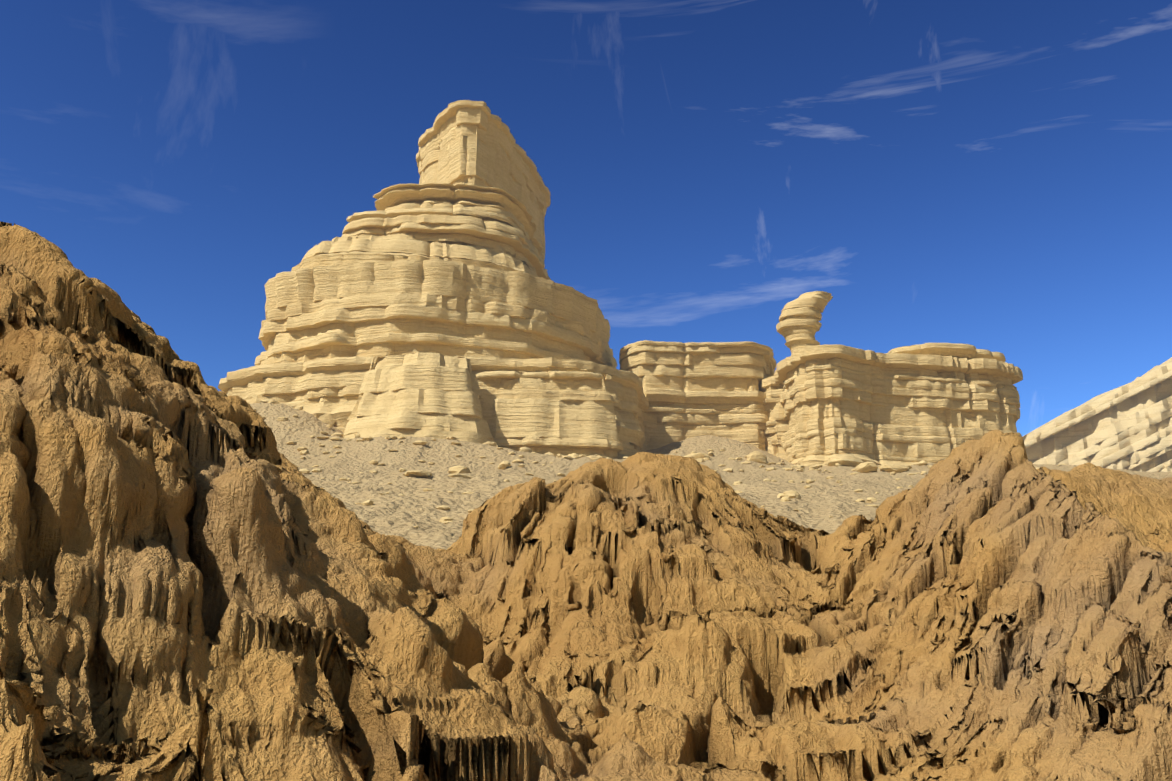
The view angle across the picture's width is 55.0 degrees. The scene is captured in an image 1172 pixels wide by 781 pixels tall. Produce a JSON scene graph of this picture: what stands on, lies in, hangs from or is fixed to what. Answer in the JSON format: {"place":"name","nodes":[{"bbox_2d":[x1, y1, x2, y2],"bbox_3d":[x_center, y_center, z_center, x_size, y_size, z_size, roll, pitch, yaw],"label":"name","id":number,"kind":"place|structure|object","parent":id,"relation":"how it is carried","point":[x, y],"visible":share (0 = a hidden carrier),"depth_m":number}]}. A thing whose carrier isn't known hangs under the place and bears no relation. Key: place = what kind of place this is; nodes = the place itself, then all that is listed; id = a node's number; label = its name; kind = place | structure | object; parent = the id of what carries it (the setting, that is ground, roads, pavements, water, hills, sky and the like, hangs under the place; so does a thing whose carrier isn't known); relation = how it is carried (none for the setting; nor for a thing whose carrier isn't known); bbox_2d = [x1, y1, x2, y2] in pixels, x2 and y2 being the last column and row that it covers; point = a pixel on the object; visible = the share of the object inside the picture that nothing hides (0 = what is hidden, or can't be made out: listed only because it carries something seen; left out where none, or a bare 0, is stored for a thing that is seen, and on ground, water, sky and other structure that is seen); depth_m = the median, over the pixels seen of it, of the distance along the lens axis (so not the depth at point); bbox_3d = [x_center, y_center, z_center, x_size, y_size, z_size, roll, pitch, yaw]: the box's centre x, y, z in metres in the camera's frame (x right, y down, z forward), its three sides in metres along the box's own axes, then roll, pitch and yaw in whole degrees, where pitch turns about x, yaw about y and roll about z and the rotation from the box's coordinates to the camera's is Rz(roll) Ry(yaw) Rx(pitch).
{"place":"outdoors","nodes":[
{"label":"outdoors","id":0,"kind":"place"},
{"bbox_2d":[0,0,1171,435],"label":"sky","id":1,"kind":"structure","parent":0,"point":[991,175]},
{"bbox_2d":[249,402,1171,549],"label":"scree slope","id":2,"kind":"structure","parent":0,"point":[816,505],"depth_m":80.40},
{"bbox_2d":[344,352,494,443],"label":"rock buttress","id":3,"kind":"structure","parent":2,"relation":"on","point":[422,394],"depth_m":101.53},
{"bbox_2d":[218,356,648,458],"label":"rock ledge","id":4,"kind":"object","parent":2,"relation":"on","point":[318,388],"visible":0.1,"depth_m":108.73},
{"bbox_2d":[255,260,616,367],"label":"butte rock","id":5,"kind":"object","parent":4,"relation":"on","point":[406,307],"visible":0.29,"depth_m":114.44},
{"bbox_2d":[291,234,537,276],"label":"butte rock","id":6,"kind":"object","parent":5,"relation":"on","point":[337,251],"visible":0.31,"depth_m":121.55},
{"bbox_2d":[341,208,550,279],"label":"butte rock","id":7,"kind":"object","parent":6,"relation":"on","point":[426,224],"visible":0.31,"depth_m":124.63},
{"bbox_2d":[373,183,547,270],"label":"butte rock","id":8,"kind":"object","parent":7,"relation":"on","point":[495,203],"visible":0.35,"depth_m":126.76},
{"bbox_2d":[416,100,550,259],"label":"rock pinnacle","id":9,"kind":"object","parent":8,"relation":"on","point":[469,142],"visible":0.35,"depth_m":138.01},
{"bbox_2d":[475,371,622,458],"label":"rock buttress","id":10,"kind":"structure","parent":2,"relation":"on","point":[565,413],"depth_m":105.20},
{"bbox_2d":[253,399,1066,528],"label":"scree rocks","id":11,"kind":"object","parent":2,"relation":"on","point":[857,463],"visible":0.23,"depth_m":93.53},
{"bbox_2d":[619,340,776,450],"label":"rock wall","id":12,"kind":"structure","parent":2,"relation":"on","point":[692,389],"depth_m":124.92},
{"bbox_2d":[759,376,788,460],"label":"saddle rock wall","id":13,"kind":"structure","parent":2,"relation":"on","point":[776,427],"depth_m":124.18},
{"bbox_2d":[774,344,1027,465],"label":"rock block","id":14,"kind":"object","parent":2,"relation":"on","point":[878,408],"visible":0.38,"depth_m":117.17},
{"bbox_2d":[776,291,832,353],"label":"hoodoo rock","id":15,"kind":"object","parent":14,"relation":"on","point":[798,326],"visible":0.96,"depth_m":118.74},
{"bbox_2d":[886,343,1005,362],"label":"cap rock","id":16,"kind":"object","parent":14,"relation":"on","point":[962,350],"visible":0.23,"depth_m":121.74},
{"bbox_2d":[1022,357,1171,471],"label":"cliff rock","id":17,"kind":"object","parent":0,"point":[1128,426],"visible":0.29,"depth_m":264.69},
{"bbox_3d":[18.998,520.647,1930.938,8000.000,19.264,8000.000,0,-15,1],"label":"desert ground","id":18,"kind":"structure","parent":0,"visible":0},
{"bbox_2d":[0,221,1171,780],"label":"clay mound","id":19,"kind":"object","parent":18,"relation":"on","point":[200,579],"visible":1,"depth_m":12.92}
]}

